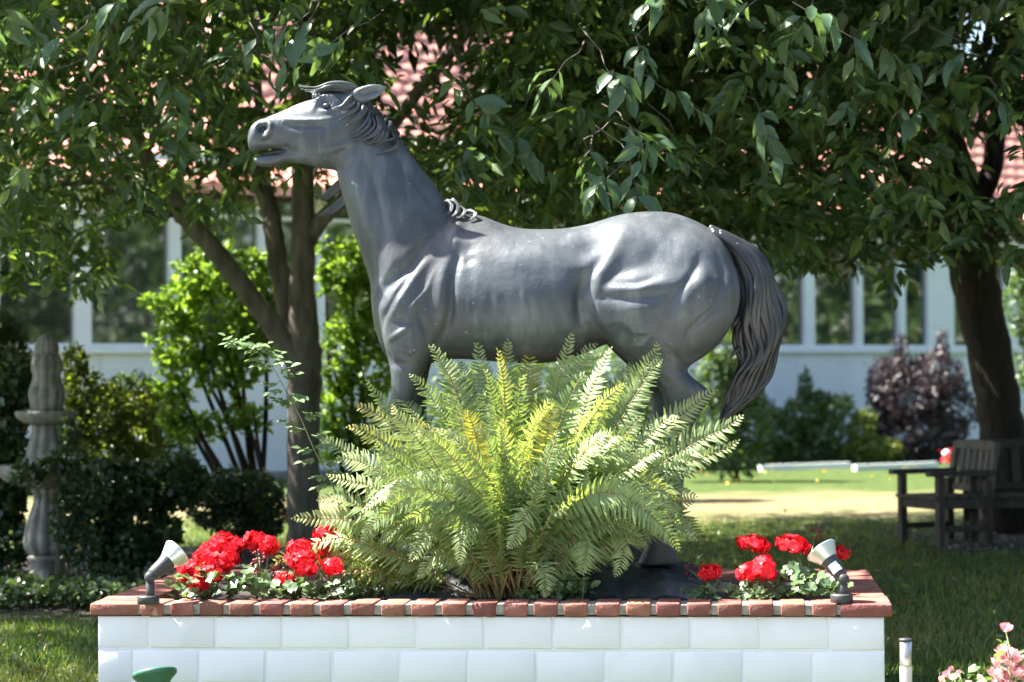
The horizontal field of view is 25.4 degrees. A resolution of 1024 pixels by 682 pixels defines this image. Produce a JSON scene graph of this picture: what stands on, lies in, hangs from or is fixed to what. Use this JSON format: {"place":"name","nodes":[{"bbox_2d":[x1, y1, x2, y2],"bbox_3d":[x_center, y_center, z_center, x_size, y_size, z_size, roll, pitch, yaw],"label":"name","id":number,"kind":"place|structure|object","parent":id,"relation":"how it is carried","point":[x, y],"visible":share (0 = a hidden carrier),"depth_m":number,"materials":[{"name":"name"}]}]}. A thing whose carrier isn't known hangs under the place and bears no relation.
{"place":"outdoors","nodes":[
{"label":"outdoors","id":0,"kind":"place"},
{"bbox_2d":[0,0,1023,478],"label":"house","id":1,"kind":"structure","parent":0,"point":[834,338],"depth_m":36.88,"materials":[{"name":"paint"}]},
{"bbox_2d":[0,213,72,342],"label":"window pane","id":2,"kind":"structure","parent":1,"relation":"in","point":[49,314],"depth_m":33.06,"materials":[{"name":"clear glass"}]},
{"bbox_2d":[0,343,73,346],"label":"window frame","id":3,"kind":"structure","parent":1,"relation":"in","point":[60,344],"depth_m":33.15,"materials":[{"name":"white wood"}]},
{"bbox_2d":[91,188,160,210],"bbox_3d":[-5.721,-2.100,33.879,1.258,0.335,0.015,0,-1,-35],"label":"window pane","id":4,"kind":"structure","parent":1,"relation":"in","point":[109,191],"depth_m":33.73,"materials":[{"name":"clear glass"}]},
{"bbox_2d":[91,214,166,343],"bbox_3d":[-5.711,-0.917,33.858,1.260,1.909,0.018,0,-1,-35],"label":"window pane","id":5,"kind":"structure","parent":1,"relation":"in","point":[143,265],"depth_m":33.88,"materials":[{"name":"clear glass"}]},
{"bbox_2d":[92,343,166,346],"bbox_3d":[-5.689,0.066,33.823,1.258,0.056,0.090,0,-1,-35],"label":"window frame","id":6,"kind":"structure","parent":1,"relation":"in","point":[93,344],"depth_m":33.68,"materials":[{"name":"white wood"}]},
{"bbox_2d":[181,219,255,343],"bbox_3d":[-4.491,-0.913,34.702,1.308,1.909,0.016,0,-1,-35],"label":"window pane","id":7,"kind":"structure","parent":1,"relation":"in","point":[245,236],"depth_m":34.75,"materials":[{"name":"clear glass"}]},
{"bbox_2d":[183,192,254,215],"bbox_3d":[-4.501,-2.097,34.722,1.307,0.335,0.015,0,-1,-35],"label":"window pane","id":8,"kind":"structure","parent":1,"relation":"in","point":[250,197],"depth_m":34.93,"materials":[{"name":"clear glass"}]},
{"bbox_2d":[275,195,291,216],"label":"window pane","id":9,"kind":"structure","parent":1,"relation":"in","point":[284,207],"depth_m":35.39,"materials":[{"name":"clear glass"}]},
{"bbox_2d":[270,221,314,307],"bbox_3d":[-3.443,-0.910,35.427,0.840,1.910,0.022,0,-1,-34],"label":"window pane","id":10,"kind":"structure","parent":1,"relation":"in","point":[286,225],"depth_m":35.40,"materials":[{"name":"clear glass"}]},
{"bbox_2d":[326,198,348,218],"bbox_3d":[-2.588,-2.091,36.045,0.943,0.335,0.015,0,-1,-35],"label":"window pane","id":11,"kind":"structure","parent":1,"relation":"in","point":[343,215],"depth_m":35.97,"materials":[{"name":"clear glass"}]},
{"bbox_2d":[326,223,374,343],"bbox_3d":[-2.578,-0.907,36.025,0.949,1.911,0.024,0,-1,-35],"label":"window pane","id":12,"kind":"structure","parent":1,"relation":"in","point":[332,229],"depth_m":35.87,"materials":[{"name":"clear glass"}]},
{"bbox_2d":[553,214,595,226],"bbox_3d":[1.087,-2.079,38.586,1.429,0.335,0.015,0,-1,-35],"label":"window pane","id":13,"kind":"structure","parent":1,"relation":"in","point":[558,223],"depth_m":38.38,"materials":[{"name":"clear glass"}]},
{"bbox_2d":[718,240,750,344],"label":"window pane","id":14,"kind":"structure","parent":1,"relation":"in","point":[750,240],"depth_m":40.43,"materials":[{"name":"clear glass"}]},
{"bbox_2d":[770,242,801,344],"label":"window pane","id":15,"kind":"structure","parent":1,"relation":"in","point":[791,291],"depth_m":41.30,"materials":[{"name":"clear glass"}]},
{"bbox_2d":[780,345,803,347],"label":"window frame","id":16,"kind":"structure","parent":1,"relation":"in","point":[781,346],"depth_m":41.21,"materials":[{"name":"white wood"}]},
{"bbox_2d":[815,248,852,344],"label":"window pane","id":17,"kind":"structure","parent":1,"relation":"in","point":[833,306],"depth_m":41.88,"materials":[{"name":"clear glass"}]},
{"bbox_2d":[816,345,854,347],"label":"window frame","id":18,"kind":"structure","parent":1,"relation":"in","point":[817,346],"depth_m":41.81,"materials":[{"name":"white wood"}]},
{"bbox_2d":[863,243,895,344],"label":"window pane","id":19,"kind":"structure","parent":1,"relation":"in","point":[879,322],"depth_m":42.53,"materials":[{"name":"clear glass"}]},
{"bbox_2d":[864,345,897,347],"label":"window frame","id":20,"kind":"structure","parent":1,"relation":"in","point":[865,346],"depth_m":42.44,"materials":[{"name":"white wood"}]},
{"bbox_2d":[905,257,924,344],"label":"window pane","id":21,"kind":"structure","parent":1,"relation":"in","point":[915,307],"depth_m":43.08,"materials":[{"name":"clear glass"}]},
{"bbox_2d":[906,345,926,347],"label":"window frame","id":22,"kind":"structure","parent":1,"relation":"in","point":[912,346],"depth_m":43.00,"materials":[{"name":"white wood"}]},
{"bbox_2d":[955,345,965,347],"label":"window frame","id":23,"kind":"structure","parent":1,"relation":"in","point":[956,346],"depth_m":43.66,"materials":[{"name":"white wood"}]},
{"bbox_2d":[954,252,1001,344],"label":"window pane","id":24,"kind":"structure","parent":1,"relation":"in","point":[959,340],"depth_m":43.72,"materials":[{"name":"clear glass"}]},
{"bbox_2d":[1017,237,1023,244],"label":"window pane","id":25,"kind":"structure","parent":1,"relation":"in","point":[1021,241],"depth_m":44.75,"materials":[{"name":"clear glass"}]},
{"bbox_2d":[1018,286,1023,344],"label":"window pane","id":26,"kind":"structure","parent":1,"relation":"in","point":[1020,302],"depth_m":44.69,"materials":[{"name":"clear glass"}]},
{"bbox_2d":[0,455,1023,681],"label":"lawn","id":27,"kind":"structure","parent":0,"point":[828,494],"depth_m":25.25,"materials":[{"name":"green plant"}]},
{"bbox_2d":[94,368,197,524],"bbox_3d":[-3.415,1.064,20.959,1.036,1.634,0.565,-1,-1,0],"label":"laurel bush","id":28,"kind":"object","parent":27,"relation":"on","point":[131,380],"visible":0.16,"depth_m":20.91,"materials":[{"name":"green plant"}]},
{"bbox_2d":[132,666,176,681],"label":"ground light","id":29,"kind":"object","parent":27,"relation":"on","point":[162,674],"visible":1,"depth_m":9.16,"materials":[{"name":"green plastic"}]},
{"bbox_2d":[0,546,402,619],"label":"soil bed","id":30,"kind":"object","parent":27,"relation":"on","point":[20,610],"visible":0.06,"depth_m":17.37,"materials":[{"name":"brown soil"}]},
{"bbox_2d":[0,342,32,572],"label":"ivy bush","id":31,"kind":"object","parent":30,"relation":"on","point":[14,397],"visible":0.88,"depth_m":17.50,"materials":[{"name":"green plant"}]},
{"bbox_2d":[0,303,34,377],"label":"conifer bush","id":32,"kind":"object","parent":30,"relation":"on","point":[11,332],"visible":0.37,"depth_m":20.44,"materials":[{"name":"green plant"}]},
{"bbox_2d":[0,334,99,578],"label":"stone fountain","id":33,"kind":"object","parent":30,"relation":"on","point":[45,414],"visible":0.77,"depth_m":16.58,"materials":[{"name":"grey stone"}]},
{"bbox_2d":[0,414,141,587],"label":"ivy creeper","id":34,"kind":"object","parent":30,"relation":"on","point":[69,529],"visible":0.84,"depth_m":16.16,"materials":[{"name":"green plant"}]},
{"bbox_2d":[0,573,160,610],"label":"ground ivy","id":35,"kind":"object","parent":30,"relation":"on","point":[31,591],"visible":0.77,"depth_m":14.86,"materials":[{"name":"green plant"}]},
{"bbox_2d":[61,340,170,519],"bbox_3d":[-3.289,0.914,18.574,1.012,1.853,0.655,-1,-1,0],"label":"privet bush","id":36,"kind":"object","parent":30,"relation":"on","point":[117,434],"visible":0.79,"depth_m":18.51,"materials":[{"name":"green plant"}]},
{"bbox_2d":[66,449,215,577],"bbox_3d":[-2.851,1.326,17.278,1.201,1.009,0.659,-1,-1,0],"label":"ivy bush","id":37,"kind":"object","parent":30,"relation":"on","point":[142,488],"visible":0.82,"depth_m":17.15,"materials":[{"name":"green plant"}]},
{"bbox_2d":[137,232,276,545],"bbox_3d":[-2.635,0.451,20.198,1.405,2.840,0.668,-1,-1,0],"label":"leafy shrub","id":38,"kind":"object","parent":30,"relation":"on","point":[179,314],"visible":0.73,"depth_m":20.13,"materials":[{"name":"green plant"}]},
{"bbox_2d":[184,464,287,557],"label":"box hedge","id":39,"kind":"object","parent":30,"relation":"on","point":[223,505],"visible":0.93,"depth_m":18.87,"materials":[{"name":"green plant"}]},
{"bbox_2d":[314,232,390,542],"bbox_3d":[-1.471,0.401,21.001,0.958,2.936,0.564,-1,-1,0],"label":"leafy shrub","id":40,"kind":"object","parent":27,"relation":"on","point":[353,284],"visible":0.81,"depth_m":20.92,"materials":[{"name":"green plant"}]},
{"bbox_2d":[90,569,891,681],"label":"brick planter","id":41,"kind":"object","parent":27,"relation":"on","point":[244,635],"visible":0.66,"depth_m":9.92,"materials":[{"name":"brick"}]},
{"bbox_2d":[137,540,188,604],"bbox_3d":[-1.549,1.019,10.054,0.233,0.274,0.137,0,-1,-29],"label":"spotlight","id":42,"kind":"object","parent":41,"relation":"on","point":[173,555],"visible":1,"depth_m":10.02,"materials":[{"name":"silver metal"}]},
{"bbox_2d":[164,530,246,599],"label":"geranium","id":43,"kind":"object","parent":41,"relation":"in","point":[209,562],"visible":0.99,"depth_m":10.23,"materials":[{"name":"red plant"}]},
{"bbox_2d":[225,530,287,598],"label":"geranium","id":44,"kind":"object","parent":41,"relation":"on","point":[262,542],"visible":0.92,"depth_m":10.27,"materials":[{"name":"red plant"}]},
{"bbox_2d":[218,333,351,584],"bbox_3d":[-1.042,0.565,10.407,0.619,1.215,0.167,-1,-1,7],"label":"rose shoot","id":45,"kind":"object","parent":41,"relation":"on","point":[265,346],"visible":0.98,"depth_m":10.41,"materials":[{"name":"green plant"}]},
{"bbox_2d":[267,537,323,599],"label":"geranium","id":46,"kind":"object","parent":41,"relation":"on","point":[301,557],"visible":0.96,"depth_m":10.20,"materials":[{"name":"red plant"}]},
{"bbox_2d":[301,524,355,599],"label":"geranium","id":47,"kind":"object","parent":41,"relation":"on","point":[332,566],"visible":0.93,"depth_m":10.25,"materials":[{"name":"red plant"}]},
{"bbox_2d":[335,543,446,599],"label":"herb clump","id":48,"kind":"object","parent":41,"relation":"on","point":[371,588],"visible":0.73,"depth_m":10.34,"materials":[{"name":"green plant"}]},
{"bbox_2d":[269,331,743,598],"bbox_3d":[-0.029,0.564,10.271,2.168,1.221,0.775,-1,-1,0],"label":"fern","id":49,"kind":"object","parent":41,"relation":"on","point":[501,496],"visible":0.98,"depth_m":10.14,"materials":[{"name":"green plant"}]},
{"bbox_2d":[248,81,787,600],"bbox_3d":[0.031,-0.012,10.752,2.544,2.441,0.840,-1,-1,0],"label":"horse statue","id":50,"kind":"object","parent":41,"relation":"on","point":[684,293],"visible":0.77,"depth_m":10.55,"materials":[{"name":"grey metal"}]},
{"bbox_2d":[516,569,600,600],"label":"herb clump","id":51,"kind":"object","parent":41,"relation":"on","point":[570,588],"visible":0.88,"depth_m":10.11,"materials":[{"name":"green plant"}]},
{"bbox_2d":[680,562,731,598],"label":"geranium","id":52,"kind":"object","parent":41,"relation":"on","point":[707,572],"visible":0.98,"depth_m":10.06,"materials":[{"name":"red plant"}]},
{"bbox_2d":[726,533,783,600],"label":"geranium","id":53,"kind":"object","parent":41,"relation":"on","point":[760,567],"visible":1,"depth_m":10.07,"materials":[{"name":"red plant"}]},
{"bbox_2d":[762,527,838,600],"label":"geranium","id":54,"kind":"object","parent":41,"relation":"on","point":[794,544],"visible":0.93,"depth_m":10.10,"materials":[{"name":"green plant"}]},
{"bbox_2d":[807,539,852,602],"bbox_3d":[1.370,0.992,9.835,0.141,0.270,0.205,0,-1,-36],"label":"spotlight","id":55,"kind":"object","parent":41,"relation":"on","point":[823,554],"visible":1,"depth_m":9.81,"materials":[{"name":"silver metal"}]},
{"bbox_2d":[813,545,853,595],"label":"geranium","id":56,"kind":"object","parent":41,"relation":"on","point":[842,552],"visible":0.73,"depth_m":10.14,"materials":[{"name":"green plant"}]},
{"bbox_2d":[0,0,1023,568],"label":"walnut tree","id":57,"kind":"object","parent":27,"relation":"on","point":[160,42],"visible":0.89,"depth_m":14.30,"materials":[{"name":"green plant"}]},
{"bbox_2d":[12,504,1023,675],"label":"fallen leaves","id":58,"kind":"object","parent":27,"relation":"on","point":[879,569],"visible":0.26,"depth_m":17.38,"materials":[{"name":"brown plant"}]},
{"bbox_2d":[427,344,710,449],"bbox_3d":[0.694,0.891,27.971,3.543,2.166,1.296,-1,-1,0],"label":"green shrub","id":59,"kind":"object","parent":27,"relation":"on","point":[598,353],"visible":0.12,"depth_m":27.86,"materials":[{"name":"green plant"}]},
{"bbox_2d":[202,0,1023,533],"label":"dark tree","id":60,"kind":"object","parent":27,"relation":"on","point":[976,288],"visible":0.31,"depth_m":19.32,"materials":[{"name":"green plant"}]},
{"bbox_2d":[686,327,779,481],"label":"green shrub","id":61,"kind":"object","parent":27,"relation":"on","point":[719,362],"visible":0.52,"depth_m":32.84,"materials":[{"name":"green plant"}]},
{"bbox_2d":[758,462,850,470],"bbox_3d":[4.773,2.048,37.070,1.872,0.100,0.100,0,-1,-32],"label":"edging board","id":62,"kind":"object","parent":27,"relation":"on","point":[805,466],"visible":0.93,"depth_m":37.01,"materials":[{"name":"white wood"}]},
{"bbox_2d":[751,365,858,464],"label":"green shrub","id":63,"kind":"object","parent":27,"relation":"on","point":[805,441],"visible":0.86,"depth_m":38.83,"materials":[{"name":"green plant"}]},
{"bbox_2d":[695,465,916,483],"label":"dandelion flowers","id":64,"kind":"object","parent":27,"relation":"on","point":[801,466],"visible":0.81,"depth_m":34.23,"materials":[{"name":"yellow plant"}]},
{"bbox_2d":[832,405,907,464],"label":"green shrub","id":65,"kind":"object","parent":27,"relation":"on","point":[863,446],"visible":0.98,"depth_m":38.85,"materials":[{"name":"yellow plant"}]},
{"bbox_2d":[852,462,937,470],"bbox_3d":[6.218,2.032,36.870,1.798,0.100,0.100,0,-1,-34],"label":"edging board","id":66,"kind":"object","parent":27,"relation":"on","point":[866,467],"visible":0.93,"depth_m":36.79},
{"bbox_2d":[899,638,911,681],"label":"stake light","id":67,"kind":"object","parent":27,"relation":"on","point":[905,659],"visible":1,"depth_m":9.16,"materials":[{"name":"silver plastic"}]},
{"bbox_2d":[859,329,977,462],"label":"barberry bush","id":68,"kind":"object","parent":27,"relation":"on","point":[932,412],"visible":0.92,"depth_m":39.25,"materials":[{"name":"purple plant"}]},
{"bbox_2d":[940,448,950,463],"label":"bedding flowers","id":69,"kind":"object","parent":27,"relation":"on","point":[944,457],"visible":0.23,"depth_m":29.48,"materials":[{"name":"red plant"}]},
{"bbox_2d":[942,450,949,467],"bbox_3d":[5.915,1.728,30.974,0.110,0.500,0.107,-1,-1,0],"label":"marker post","id":70,"kind":"object","parent":27,"relation":"on","point":[945,465],"visible":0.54,"depth_m":30.94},
{"bbox_2d":[939,664,992,681],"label":"rose bush","id":71,"kind":"object","parent":27,"relation":"on","point":[972,668],"visible":1,"depth_m":8.88,"materials":[{"name":"pink plant"}]},
{"bbox_2d":[935,534,1023,552],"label":"gravel patch","id":72,"kind":"object","parent":27,"relation":"on","point":[1019,544],"visible":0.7,"depth_m":19.93,"materials":[{"name":"stone"}]},
{"bbox_2d":[888,440,999,546],"bbox_3d":[3.858,1.351,20.278,0.725,0.924,0.726,0,-1,-21],"label":"garden chair","id":73,"kind":"object","parent":72,"relation":"on","point":[943,500],"visible":0.97,"depth_m":20.17,"materials":[{"name":"brown wood"}]},
{"bbox_2d":[911,533,1022,548],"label":"pebbles","id":74,"kind":"object","parent":72,"relation":"on","point":[1004,539],"visible":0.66,"depth_m":20.38,"materials":[{"name":"gravel"}]},
{"bbox_2d":[963,439,1023,542],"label":"garden bench","id":75,"kind":"object","parent":72,"relation":"on","point":[1006,500],"visible":0.5,"depth_m":20.64,"materials":[{"name":"brown wood"}]},
{"bbox_2d":[986,622,1023,681],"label":"rose bush","id":76,"kind":"object","parent":27,"relation":"on","point":[1003,672],"visible":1,"depth_m":8.85,"materials":[{"name":"pink plant"}]},
{"bbox_2d":[1002,267,1023,416],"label":"distant bush","id":77,"kind":"object","parent":27,"relation":"on","point":[1012,285],"visible":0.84,"depth_m":33.96,"materials":[{"name":"green plant"}]},
{"bbox_2d":[954,14,994,58],"label":"sky","id":78,"kind":"structure","parent":0,"point":[983,26],"materials":[{"name":"white"}]}
]}

